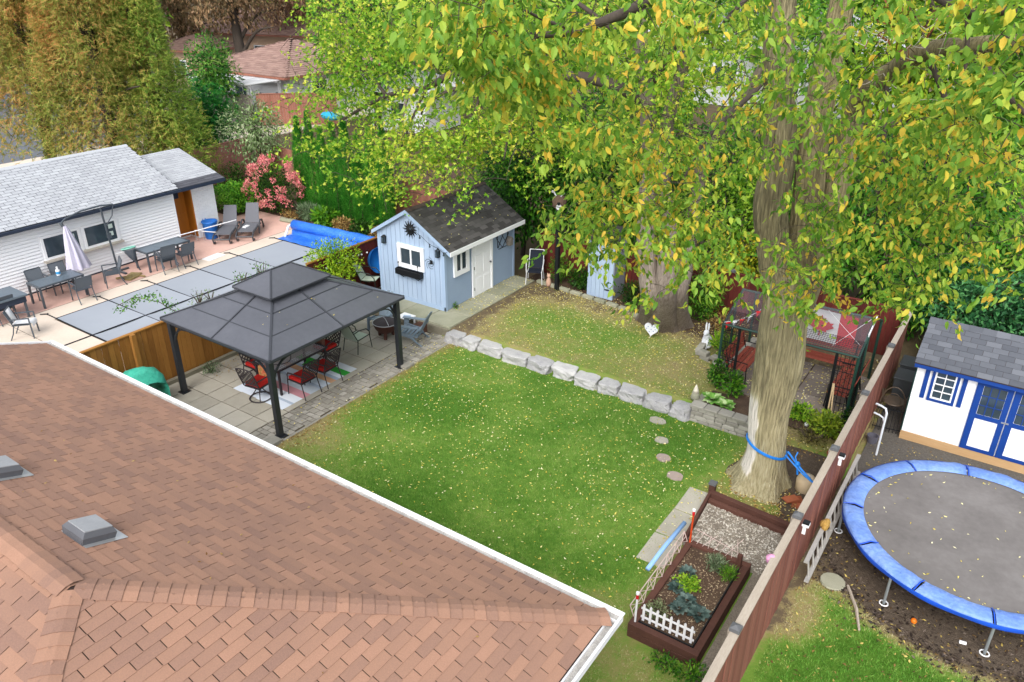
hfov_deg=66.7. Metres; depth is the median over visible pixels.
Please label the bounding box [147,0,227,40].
dark tree
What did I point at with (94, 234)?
window
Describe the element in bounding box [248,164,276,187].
garden shrub
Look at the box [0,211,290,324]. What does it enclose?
pool terrace
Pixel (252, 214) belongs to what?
sun lounger
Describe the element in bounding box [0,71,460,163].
road
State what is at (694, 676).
weed clump
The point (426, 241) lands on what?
string lights
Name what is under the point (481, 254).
door
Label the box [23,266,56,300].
chair
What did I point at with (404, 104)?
bare tree
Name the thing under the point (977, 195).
back tree
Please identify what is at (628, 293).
corner shrub
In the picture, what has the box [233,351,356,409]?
rug
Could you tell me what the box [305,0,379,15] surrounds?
dark tree
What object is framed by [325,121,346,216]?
column cedar
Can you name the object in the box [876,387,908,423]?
hoop chair
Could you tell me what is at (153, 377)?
covered barbecue
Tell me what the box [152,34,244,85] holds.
tan house
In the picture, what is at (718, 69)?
window
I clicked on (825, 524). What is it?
dry flower head
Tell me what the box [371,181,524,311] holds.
garden shed
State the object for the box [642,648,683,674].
weed clump
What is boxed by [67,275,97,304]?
chair
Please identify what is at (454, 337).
boulder
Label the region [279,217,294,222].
stone edging
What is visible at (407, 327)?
adirondack chair
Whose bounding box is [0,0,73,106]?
tree
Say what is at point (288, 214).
border plant
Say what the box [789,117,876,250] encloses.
back tree
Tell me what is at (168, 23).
tree
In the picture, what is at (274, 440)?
kerb block
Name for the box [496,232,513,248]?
wall trellis
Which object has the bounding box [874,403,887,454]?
pool rail
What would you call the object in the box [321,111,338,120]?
blue tarpaulin
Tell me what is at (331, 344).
lattice chair
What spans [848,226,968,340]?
back shrub
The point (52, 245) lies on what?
window
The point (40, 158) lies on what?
driveway
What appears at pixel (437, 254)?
lantern
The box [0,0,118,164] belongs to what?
cedar tree
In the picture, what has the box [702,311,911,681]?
board fence
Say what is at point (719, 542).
lattice screen
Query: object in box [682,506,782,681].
gravel bed
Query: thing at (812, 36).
tree
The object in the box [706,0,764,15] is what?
tree
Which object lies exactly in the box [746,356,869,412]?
fallen leaves
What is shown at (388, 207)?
column cedar
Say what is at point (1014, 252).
back shrub
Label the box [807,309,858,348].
flag
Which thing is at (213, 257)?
white board
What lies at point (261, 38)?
tan house
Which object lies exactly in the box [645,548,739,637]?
wood chips
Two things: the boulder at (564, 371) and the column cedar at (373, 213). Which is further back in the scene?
the column cedar at (373, 213)
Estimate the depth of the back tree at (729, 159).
26.28 m
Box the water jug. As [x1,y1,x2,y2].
[795,473,814,494]
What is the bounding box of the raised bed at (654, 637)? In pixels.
[627,539,750,668]
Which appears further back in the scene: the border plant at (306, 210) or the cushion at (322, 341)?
the border plant at (306, 210)
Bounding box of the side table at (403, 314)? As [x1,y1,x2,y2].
[400,312,415,323]
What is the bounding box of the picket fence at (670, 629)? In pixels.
[641,604,694,643]
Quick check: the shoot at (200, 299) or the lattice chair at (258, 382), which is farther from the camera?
the shoot at (200, 299)
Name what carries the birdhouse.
on the lawn at (482, 319)
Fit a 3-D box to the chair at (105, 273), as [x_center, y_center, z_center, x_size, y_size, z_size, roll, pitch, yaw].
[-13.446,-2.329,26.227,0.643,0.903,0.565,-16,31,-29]
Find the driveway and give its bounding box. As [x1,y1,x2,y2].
[0,103,371,167]
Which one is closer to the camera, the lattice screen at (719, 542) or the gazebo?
the lattice screen at (719, 542)
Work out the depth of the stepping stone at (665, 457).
17.30 m
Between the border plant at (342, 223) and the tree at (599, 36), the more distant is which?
the tree at (599, 36)
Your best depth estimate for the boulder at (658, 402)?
19.10 m
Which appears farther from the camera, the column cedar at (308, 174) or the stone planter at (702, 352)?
the column cedar at (308, 174)
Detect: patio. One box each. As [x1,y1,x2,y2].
[169,315,446,439]
[719,355,870,423]
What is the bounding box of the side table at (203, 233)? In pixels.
[195,230,219,239]
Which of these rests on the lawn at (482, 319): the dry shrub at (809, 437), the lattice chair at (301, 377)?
the dry shrub at (809, 437)
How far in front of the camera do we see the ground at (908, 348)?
39.88 m
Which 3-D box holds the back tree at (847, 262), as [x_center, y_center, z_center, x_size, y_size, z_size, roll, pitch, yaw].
[9.131,-2.606,23.665,3.312,3.822,3.252,17,31,30]
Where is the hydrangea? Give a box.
[241,153,305,214]
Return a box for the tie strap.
[746,433,812,482]
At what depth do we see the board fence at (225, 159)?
38.13 m
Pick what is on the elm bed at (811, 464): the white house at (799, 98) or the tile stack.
the tile stack
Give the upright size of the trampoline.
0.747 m
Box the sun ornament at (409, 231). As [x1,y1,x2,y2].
[404,221,416,236]
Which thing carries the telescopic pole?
on the patio table at (149, 249)
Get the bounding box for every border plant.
[280,208,299,218]
[294,200,316,221]
[309,204,341,226]
[330,215,356,230]
[349,218,374,235]
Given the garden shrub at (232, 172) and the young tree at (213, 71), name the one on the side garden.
the garden shrub at (232, 172)
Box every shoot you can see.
[187,289,206,304]
[197,288,218,300]
[233,271,250,283]
[249,258,272,274]
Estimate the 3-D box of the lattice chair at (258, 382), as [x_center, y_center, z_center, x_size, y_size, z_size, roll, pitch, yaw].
[-6.370,0.999,19.333,0.614,1.030,0.734,12,29,23]
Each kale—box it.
[667,578,687,593]
[667,598,689,614]
[674,592,696,607]
[678,564,696,577]
[687,603,711,622]
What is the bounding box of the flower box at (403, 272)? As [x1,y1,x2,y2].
[395,261,422,280]
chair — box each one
[0,294,19,326]
[2,306,39,340]
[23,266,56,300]
[47,260,75,293]
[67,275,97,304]
[101,256,127,288]
[153,244,178,274]
[175,241,198,268]
[235,368,270,402]
[239,353,262,370]
[286,359,321,400]
[309,347,342,388]
[313,331,340,361]
[341,325,372,349]
[351,262,379,287]
[367,290,392,329]
[401,311,432,346]
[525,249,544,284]
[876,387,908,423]
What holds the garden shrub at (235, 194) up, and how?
on the side garden
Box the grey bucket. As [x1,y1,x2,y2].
[867,432,878,443]
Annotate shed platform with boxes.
[374,275,534,335]
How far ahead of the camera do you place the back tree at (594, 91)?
28.09 m
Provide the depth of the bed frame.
15.46 m
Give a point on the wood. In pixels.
(673, 9)
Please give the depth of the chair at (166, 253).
27.08 m
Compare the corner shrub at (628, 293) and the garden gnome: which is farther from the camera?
the corner shrub at (628, 293)
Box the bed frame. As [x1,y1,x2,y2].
[683,479,789,542]
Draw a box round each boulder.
[444,329,465,346]
[460,335,481,351]
[477,339,502,358]
[501,347,530,366]
[526,355,554,374]
[551,361,578,380]
[574,370,600,390]
[597,377,620,396]
[618,382,646,404]
[642,392,671,413]
[668,400,691,421]
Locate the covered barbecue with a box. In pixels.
[123,367,170,395]
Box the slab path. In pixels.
[636,487,708,568]
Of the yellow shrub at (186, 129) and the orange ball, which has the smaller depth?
the orange ball
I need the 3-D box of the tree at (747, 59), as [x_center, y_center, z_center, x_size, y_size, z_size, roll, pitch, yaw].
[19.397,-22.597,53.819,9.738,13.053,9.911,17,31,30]
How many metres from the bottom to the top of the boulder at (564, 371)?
0.426 m
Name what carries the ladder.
attached to the board fence at (747, 628)
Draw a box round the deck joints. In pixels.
[0,235,271,340]
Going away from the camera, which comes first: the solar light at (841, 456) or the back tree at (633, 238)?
the solar light at (841, 456)
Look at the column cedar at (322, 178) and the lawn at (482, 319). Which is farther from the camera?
the column cedar at (322, 178)
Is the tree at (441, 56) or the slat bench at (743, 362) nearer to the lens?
the slat bench at (743, 362)
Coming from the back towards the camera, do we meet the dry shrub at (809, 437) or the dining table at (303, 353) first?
the dining table at (303, 353)
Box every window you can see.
[39,227,83,260]
[80,218,120,248]
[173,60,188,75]
[234,85,251,94]
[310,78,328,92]
[390,101,405,120]
[397,242,424,272]
[453,249,469,277]
[712,64,738,88]
[926,372,960,406]
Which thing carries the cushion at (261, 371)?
on the lattice chair at (258, 382)
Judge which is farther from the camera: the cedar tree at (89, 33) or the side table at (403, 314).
the cedar tree at (89, 33)
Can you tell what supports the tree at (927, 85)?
on the ground at (908, 348)
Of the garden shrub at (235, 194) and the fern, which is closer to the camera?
the fern
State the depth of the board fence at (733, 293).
22.68 m
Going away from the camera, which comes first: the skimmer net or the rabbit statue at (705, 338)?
the rabbit statue at (705, 338)
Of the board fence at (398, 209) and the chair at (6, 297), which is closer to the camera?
the chair at (6, 297)
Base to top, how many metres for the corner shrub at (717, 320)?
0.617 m
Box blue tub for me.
[368,247,379,272]
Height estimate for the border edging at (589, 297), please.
0.120 m
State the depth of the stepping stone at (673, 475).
16.67 m
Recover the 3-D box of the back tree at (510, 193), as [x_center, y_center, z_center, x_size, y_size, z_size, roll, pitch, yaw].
[0.417,-5.686,27.976,3.198,5.469,3.863,17,31,30]
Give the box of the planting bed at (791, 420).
[727,392,841,439]
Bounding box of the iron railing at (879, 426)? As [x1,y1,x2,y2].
[872,405,904,433]
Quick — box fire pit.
[372,316,394,339]
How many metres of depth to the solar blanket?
30.37 m
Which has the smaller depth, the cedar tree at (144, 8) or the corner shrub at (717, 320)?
the corner shrub at (717, 320)
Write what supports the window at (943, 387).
in the playhouse shed at (966, 397)
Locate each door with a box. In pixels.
[173,190,198,236]
[471,238,492,297]
[959,382,1014,455]
[994,392,1023,464]
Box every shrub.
[161,110,195,149]
[165,72,246,147]
[213,178,266,212]
[214,90,286,168]
[219,161,251,185]
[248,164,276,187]
[546,254,571,283]
[567,266,587,290]
[615,279,640,306]
[688,267,724,321]
[702,312,752,334]
[708,326,735,354]
[789,399,817,421]
[790,422,834,447]
[841,405,865,424]
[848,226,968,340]
[915,253,1023,335]
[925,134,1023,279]
[967,185,1023,329]
[997,259,1023,336]
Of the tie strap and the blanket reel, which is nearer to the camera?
the tie strap
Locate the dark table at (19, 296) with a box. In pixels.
[0,286,30,316]
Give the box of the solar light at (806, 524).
[801,519,810,534]
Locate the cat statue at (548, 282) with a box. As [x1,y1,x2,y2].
[546,273,550,286]
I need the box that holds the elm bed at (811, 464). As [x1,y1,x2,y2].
[724,444,826,521]
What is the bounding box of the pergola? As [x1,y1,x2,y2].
[190,73,283,115]
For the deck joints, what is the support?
on the pool deck
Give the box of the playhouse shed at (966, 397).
[899,317,1023,473]
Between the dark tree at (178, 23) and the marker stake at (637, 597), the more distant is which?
the dark tree at (178, 23)
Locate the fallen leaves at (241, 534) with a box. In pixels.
[22,369,478,672]
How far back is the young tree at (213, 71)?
48.79 m
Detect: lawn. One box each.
[276,273,899,681]
[740,365,1023,681]
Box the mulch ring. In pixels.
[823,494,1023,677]
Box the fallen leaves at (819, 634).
[765,442,1022,681]
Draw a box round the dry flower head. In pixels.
[820,518,830,530]
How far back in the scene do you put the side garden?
38.80 m
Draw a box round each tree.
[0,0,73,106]
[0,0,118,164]
[2,0,173,74]
[22,0,188,159]
[96,0,227,185]
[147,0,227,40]
[162,0,285,52]
[180,29,246,118]
[249,0,343,29]
[251,0,815,332]
[300,0,431,129]
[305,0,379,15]
[374,0,1023,504]
[375,0,489,74]
[375,86,411,203]
[455,125,534,203]
[458,0,598,126]
[474,115,564,255]
[536,0,670,110]
[536,93,638,236]
[551,67,632,210]
[601,138,693,251]
[608,84,710,218]
[614,14,710,135]
[672,105,762,267]
[702,153,795,268]
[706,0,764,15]
[717,235,759,291]
[721,0,863,94]
[747,199,873,298]
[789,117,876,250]
[795,0,935,128]
[834,0,1013,175]
[840,125,944,299]
[880,148,1023,324]
[908,0,1020,152]
[928,0,1023,211]
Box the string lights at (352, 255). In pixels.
[326,249,367,267]
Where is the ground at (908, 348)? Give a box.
[0,0,1023,676]
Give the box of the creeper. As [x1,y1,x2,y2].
[113,290,178,313]
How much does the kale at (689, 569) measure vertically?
0.090 m
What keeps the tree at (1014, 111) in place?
on the ground at (908, 348)
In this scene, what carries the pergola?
on the road
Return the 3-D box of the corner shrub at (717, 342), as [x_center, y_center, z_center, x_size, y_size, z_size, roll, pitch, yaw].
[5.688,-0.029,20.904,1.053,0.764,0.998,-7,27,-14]
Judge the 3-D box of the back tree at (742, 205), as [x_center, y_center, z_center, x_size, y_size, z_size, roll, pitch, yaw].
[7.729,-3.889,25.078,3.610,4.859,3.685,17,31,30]
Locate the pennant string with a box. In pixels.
[726,311,760,327]
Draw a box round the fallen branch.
[847,585,859,630]
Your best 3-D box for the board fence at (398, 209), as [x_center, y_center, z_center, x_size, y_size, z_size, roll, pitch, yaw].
[-7.124,-6.993,34.778,15.743,1.686,0.034,22,34,37]
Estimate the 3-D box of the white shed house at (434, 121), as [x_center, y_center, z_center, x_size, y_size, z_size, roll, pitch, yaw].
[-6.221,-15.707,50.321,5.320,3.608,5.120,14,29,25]
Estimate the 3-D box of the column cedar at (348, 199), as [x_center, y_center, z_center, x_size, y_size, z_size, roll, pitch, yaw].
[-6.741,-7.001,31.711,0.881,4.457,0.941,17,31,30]
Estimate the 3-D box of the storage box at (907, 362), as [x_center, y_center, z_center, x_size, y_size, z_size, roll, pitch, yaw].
[10.360,0.824,20.224,0.540,0.650,0.650,17,31,30]
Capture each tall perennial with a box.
[706,357,727,390]
[720,369,747,397]
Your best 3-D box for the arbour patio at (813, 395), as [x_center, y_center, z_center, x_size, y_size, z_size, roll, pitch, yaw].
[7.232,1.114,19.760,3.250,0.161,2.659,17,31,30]
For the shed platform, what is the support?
on the ground at (908, 348)
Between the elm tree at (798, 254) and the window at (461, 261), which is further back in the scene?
the window at (461, 261)
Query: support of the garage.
on the pool terrace
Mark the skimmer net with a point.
(130, 252)
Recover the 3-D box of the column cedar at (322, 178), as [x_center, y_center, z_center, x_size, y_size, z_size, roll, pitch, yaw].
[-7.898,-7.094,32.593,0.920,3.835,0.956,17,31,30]
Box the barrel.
[201,218,217,239]
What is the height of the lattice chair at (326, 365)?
1.038 m
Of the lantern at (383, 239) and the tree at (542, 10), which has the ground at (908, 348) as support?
the tree at (542, 10)
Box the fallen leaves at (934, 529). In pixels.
[868,474,1023,612]
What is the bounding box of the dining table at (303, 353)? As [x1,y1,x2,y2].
[252,343,327,395]
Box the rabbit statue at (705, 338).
[702,322,711,348]
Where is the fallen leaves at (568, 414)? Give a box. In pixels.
[283,275,877,606]
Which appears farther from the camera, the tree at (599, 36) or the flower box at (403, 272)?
the tree at (599, 36)
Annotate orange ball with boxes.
[910,618,916,623]
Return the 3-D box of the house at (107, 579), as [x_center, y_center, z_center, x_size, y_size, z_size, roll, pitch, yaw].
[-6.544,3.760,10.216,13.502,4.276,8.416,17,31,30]
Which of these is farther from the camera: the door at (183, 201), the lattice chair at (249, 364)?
the door at (183, 201)
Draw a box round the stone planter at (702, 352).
[695,337,756,366]
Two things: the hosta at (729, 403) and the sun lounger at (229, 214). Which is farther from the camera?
the sun lounger at (229, 214)
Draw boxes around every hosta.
[701,392,725,404]
[715,398,735,410]
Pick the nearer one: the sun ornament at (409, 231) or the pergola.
the sun ornament at (409, 231)
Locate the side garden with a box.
[213,129,610,236]
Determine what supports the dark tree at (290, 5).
on the ground at (908, 348)
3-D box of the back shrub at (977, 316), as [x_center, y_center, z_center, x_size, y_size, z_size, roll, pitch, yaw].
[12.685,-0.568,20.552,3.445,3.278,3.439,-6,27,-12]
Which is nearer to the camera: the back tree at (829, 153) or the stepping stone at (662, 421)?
the stepping stone at (662, 421)
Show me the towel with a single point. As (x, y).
(11, 315)
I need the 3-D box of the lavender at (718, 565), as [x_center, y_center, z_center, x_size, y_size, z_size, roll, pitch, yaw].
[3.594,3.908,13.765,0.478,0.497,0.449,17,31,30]
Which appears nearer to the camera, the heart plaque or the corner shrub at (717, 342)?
the corner shrub at (717, 342)
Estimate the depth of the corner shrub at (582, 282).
25.08 m
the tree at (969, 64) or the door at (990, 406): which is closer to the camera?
the door at (990, 406)
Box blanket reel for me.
[284,220,373,242]
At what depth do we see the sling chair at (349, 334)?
21.75 m
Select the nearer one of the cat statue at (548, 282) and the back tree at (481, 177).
the cat statue at (548, 282)
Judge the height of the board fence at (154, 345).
1.678 m
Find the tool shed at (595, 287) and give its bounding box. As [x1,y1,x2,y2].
[584,222,626,300]
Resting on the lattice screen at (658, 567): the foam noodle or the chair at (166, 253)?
the foam noodle
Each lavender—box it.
[703,550,730,573]
[719,564,739,581]
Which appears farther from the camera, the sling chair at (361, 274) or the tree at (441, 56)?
the tree at (441, 56)
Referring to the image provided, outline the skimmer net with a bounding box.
[120,245,140,269]
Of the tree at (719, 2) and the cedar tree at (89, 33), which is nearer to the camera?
the cedar tree at (89, 33)
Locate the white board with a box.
[202,253,224,260]
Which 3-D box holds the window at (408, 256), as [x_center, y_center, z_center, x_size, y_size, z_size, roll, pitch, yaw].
[-3.088,-2.550,23.705,1.050,0.750,0.050,17,31,30]
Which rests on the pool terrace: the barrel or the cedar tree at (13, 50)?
the barrel
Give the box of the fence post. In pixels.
[129,333,142,367]
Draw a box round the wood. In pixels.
[270,0,1015,63]
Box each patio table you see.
[26,269,87,308]
[136,236,192,272]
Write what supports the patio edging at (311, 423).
on the ground at (908, 348)
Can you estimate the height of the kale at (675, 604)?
0.095 m
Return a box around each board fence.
[79,321,232,379]
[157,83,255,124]
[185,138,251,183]
[256,91,337,124]
[256,143,449,214]
[305,236,380,287]
[540,231,905,354]
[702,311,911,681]
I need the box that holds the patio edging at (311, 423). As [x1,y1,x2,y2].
[282,343,447,441]
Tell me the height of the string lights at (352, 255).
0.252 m
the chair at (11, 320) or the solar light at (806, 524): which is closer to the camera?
the solar light at (806, 524)
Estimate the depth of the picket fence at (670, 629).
12.45 m
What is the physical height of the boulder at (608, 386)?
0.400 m
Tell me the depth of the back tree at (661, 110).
26.95 m
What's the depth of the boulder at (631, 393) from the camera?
19.49 m
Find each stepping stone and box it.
[650,416,665,424]
[654,436,667,443]
[656,453,670,461]
[667,471,682,480]
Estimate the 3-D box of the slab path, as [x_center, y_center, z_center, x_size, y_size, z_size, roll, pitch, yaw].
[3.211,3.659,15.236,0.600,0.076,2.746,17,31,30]
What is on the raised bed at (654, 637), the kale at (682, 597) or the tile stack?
the kale at (682, 597)
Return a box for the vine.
[302,235,364,281]
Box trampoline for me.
[834,460,1023,656]
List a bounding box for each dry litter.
[279,345,461,452]
[718,440,825,520]
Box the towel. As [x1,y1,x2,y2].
[5,307,37,325]
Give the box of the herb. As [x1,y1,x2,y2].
[645,598,671,621]
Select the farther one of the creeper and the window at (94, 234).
the window at (94, 234)
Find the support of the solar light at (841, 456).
attached to the board fence at (747, 628)
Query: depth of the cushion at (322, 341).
20.97 m
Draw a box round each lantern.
[381,234,385,243]
[435,249,439,257]
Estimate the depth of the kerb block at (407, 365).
21.10 m
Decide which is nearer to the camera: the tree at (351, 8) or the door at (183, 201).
the door at (183, 201)
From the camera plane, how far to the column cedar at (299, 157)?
33.05 m
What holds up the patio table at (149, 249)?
on the pool terrace
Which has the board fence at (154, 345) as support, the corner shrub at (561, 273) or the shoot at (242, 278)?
the shoot at (242, 278)
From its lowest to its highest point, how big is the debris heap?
0.070 m
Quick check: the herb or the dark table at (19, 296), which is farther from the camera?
the dark table at (19, 296)
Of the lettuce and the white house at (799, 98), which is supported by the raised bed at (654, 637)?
the lettuce
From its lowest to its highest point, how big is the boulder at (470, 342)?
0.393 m
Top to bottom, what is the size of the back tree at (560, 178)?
5.969 m
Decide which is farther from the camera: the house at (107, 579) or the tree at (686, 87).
the tree at (686, 87)
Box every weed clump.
[200,359,222,374]
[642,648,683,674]
[672,658,708,681]
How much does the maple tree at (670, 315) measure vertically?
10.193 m
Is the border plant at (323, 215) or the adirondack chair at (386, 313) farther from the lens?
the border plant at (323, 215)
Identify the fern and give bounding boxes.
[805,408,845,439]
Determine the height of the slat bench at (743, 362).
0.854 m
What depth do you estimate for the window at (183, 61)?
65.41 m
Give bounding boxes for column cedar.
[291,115,312,208]
[301,110,323,206]
[313,127,332,207]
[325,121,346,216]
[336,115,357,221]
[350,133,369,224]
[362,126,382,227]
[374,123,396,224]
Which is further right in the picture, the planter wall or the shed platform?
the planter wall
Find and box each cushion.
[258,365,266,375]
[313,338,324,344]
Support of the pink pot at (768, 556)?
hanging from the board fence at (747, 628)
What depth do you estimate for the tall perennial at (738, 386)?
18.92 m
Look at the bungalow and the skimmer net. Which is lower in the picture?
the skimmer net
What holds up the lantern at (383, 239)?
attached to the garden shed at (474, 261)
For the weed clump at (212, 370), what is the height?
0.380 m
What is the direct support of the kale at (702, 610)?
on the raised bed at (654, 637)
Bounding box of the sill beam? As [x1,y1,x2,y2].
[166,351,238,385]
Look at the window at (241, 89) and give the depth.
55.78 m
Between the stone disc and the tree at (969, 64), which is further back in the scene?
the tree at (969, 64)
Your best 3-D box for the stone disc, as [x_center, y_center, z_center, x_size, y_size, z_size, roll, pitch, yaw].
[5.721,4.285,13.871,0.440,0.035,0.429,17,31,30]
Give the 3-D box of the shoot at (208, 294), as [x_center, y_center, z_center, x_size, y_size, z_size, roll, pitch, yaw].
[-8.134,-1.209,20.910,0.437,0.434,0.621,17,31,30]
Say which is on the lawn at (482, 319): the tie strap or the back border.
the back border
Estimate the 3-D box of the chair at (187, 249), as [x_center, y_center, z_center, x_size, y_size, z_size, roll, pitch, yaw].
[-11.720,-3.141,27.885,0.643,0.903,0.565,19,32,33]
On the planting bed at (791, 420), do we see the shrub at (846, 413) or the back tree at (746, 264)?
the shrub at (846, 413)
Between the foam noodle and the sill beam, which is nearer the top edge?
the sill beam
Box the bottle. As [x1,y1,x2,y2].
[55,267,60,275]
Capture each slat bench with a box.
[724,331,755,384]
[805,338,861,376]
[823,359,870,406]
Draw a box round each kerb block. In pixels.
[263,435,281,445]
[401,361,413,369]
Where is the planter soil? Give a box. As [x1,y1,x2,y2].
[704,390,748,415]
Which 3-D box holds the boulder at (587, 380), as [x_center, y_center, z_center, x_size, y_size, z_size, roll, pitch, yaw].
[1.976,1.061,20.317,0.724,0.384,0.545,17,31,30]
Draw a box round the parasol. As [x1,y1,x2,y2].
[59,203,128,273]
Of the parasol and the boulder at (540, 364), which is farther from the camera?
the parasol
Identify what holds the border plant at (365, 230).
on the side garden
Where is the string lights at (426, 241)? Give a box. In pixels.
[408,223,446,255]
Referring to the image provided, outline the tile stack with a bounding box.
[782,494,802,508]
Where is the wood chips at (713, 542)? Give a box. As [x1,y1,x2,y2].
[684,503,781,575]
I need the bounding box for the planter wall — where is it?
[690,394,747,436]
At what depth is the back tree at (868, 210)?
23.29 m
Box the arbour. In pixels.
[714,288,882,419]
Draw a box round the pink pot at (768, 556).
[766,554,774,563]
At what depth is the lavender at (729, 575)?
13.55 m
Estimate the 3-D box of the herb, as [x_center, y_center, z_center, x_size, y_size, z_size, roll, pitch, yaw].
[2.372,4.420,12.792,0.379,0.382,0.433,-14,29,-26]
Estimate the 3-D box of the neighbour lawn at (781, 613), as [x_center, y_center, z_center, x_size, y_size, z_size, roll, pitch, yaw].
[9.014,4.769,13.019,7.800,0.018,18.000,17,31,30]
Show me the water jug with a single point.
(803, 484)
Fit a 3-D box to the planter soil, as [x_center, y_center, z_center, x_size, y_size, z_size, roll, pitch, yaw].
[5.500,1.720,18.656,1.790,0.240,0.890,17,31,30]
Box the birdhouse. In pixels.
[551,190,566,290]
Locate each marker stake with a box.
[634,591,639,621]
[689,508,695,541]
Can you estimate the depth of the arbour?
18.20 m
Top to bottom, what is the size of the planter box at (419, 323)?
0.260 m
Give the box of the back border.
[529,272,758,354]
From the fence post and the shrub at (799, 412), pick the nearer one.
the shrub at (799, 412)
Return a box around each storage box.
[891,367,915,398]
[899,355,916,370]
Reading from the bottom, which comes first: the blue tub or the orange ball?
the orange ball
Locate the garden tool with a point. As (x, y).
(832, 389)
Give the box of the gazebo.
[160,261,404,438]
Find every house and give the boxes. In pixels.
[0,340,624,681]
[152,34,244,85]
[185,6,376,54]
[358,68,463,133]
[618,0,905,118]
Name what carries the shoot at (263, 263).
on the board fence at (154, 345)
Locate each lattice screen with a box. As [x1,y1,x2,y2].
[630,531,687,616]
[691,529,744,557]
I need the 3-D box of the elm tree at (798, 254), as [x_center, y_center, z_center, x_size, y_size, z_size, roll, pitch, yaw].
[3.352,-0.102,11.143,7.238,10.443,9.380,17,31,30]
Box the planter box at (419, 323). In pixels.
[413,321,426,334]
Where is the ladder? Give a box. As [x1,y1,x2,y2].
[804,454,860,582]
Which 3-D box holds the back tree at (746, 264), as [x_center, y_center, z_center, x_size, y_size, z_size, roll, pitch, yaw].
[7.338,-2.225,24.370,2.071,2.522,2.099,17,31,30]
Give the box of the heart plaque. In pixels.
[645,323,658,336]
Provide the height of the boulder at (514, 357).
0.396 m
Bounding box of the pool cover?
[40,237,325,345]
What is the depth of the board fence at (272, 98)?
50.98 m
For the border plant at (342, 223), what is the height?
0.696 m
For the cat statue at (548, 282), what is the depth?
25.38 m
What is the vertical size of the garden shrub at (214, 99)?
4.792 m
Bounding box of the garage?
[0,144,224,295]
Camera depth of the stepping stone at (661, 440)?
17.91 m
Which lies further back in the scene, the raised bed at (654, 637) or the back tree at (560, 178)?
the back tree at (560, 178)
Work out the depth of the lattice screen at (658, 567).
13.55 m
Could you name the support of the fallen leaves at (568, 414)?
on the lawn at (482, 319)
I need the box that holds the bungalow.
[188,38,379,115]
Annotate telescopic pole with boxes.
[116,219,235,253]
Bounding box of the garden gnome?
[691,385,699,400]
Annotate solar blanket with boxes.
[278,229,356,250]
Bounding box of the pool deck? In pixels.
[0,229,380,351]
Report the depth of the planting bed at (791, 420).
18.08 m
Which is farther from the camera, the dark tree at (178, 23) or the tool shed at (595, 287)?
the dark tree at (178, 23)
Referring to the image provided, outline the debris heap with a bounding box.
[116,272,145,280]
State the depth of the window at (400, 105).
48.86 m
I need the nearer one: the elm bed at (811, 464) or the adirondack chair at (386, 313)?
the elm bed at (811, 464)
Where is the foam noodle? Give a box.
[645,521,686,570]
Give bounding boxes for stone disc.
[820,572,844,590]
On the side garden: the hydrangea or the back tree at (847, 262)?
the hydrangea
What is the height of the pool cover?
0.063 m
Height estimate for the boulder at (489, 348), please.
0.411 m
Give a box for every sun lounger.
[212,205,239,243]
[235,202,264,240]
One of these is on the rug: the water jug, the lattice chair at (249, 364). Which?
the lattice chair at (249, 364)
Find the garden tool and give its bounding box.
[828,383,834,412]
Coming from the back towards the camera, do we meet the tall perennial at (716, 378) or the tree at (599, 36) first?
the tree at (599, 36)
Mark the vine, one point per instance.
(337, 268)
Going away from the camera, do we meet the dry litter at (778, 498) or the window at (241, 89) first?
the dry litter at (778, 498)
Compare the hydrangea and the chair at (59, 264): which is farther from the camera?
the hydrangea
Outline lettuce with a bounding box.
[671,572,701,592]
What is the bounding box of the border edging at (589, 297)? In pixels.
[536,279,638,316]
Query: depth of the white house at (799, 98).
57.16 m
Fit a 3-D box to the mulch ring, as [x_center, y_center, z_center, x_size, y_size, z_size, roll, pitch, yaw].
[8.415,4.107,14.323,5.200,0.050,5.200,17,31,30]
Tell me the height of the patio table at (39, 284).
0.725 m
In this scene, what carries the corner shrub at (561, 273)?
on the back border
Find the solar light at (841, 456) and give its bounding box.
[838,452,845,465]

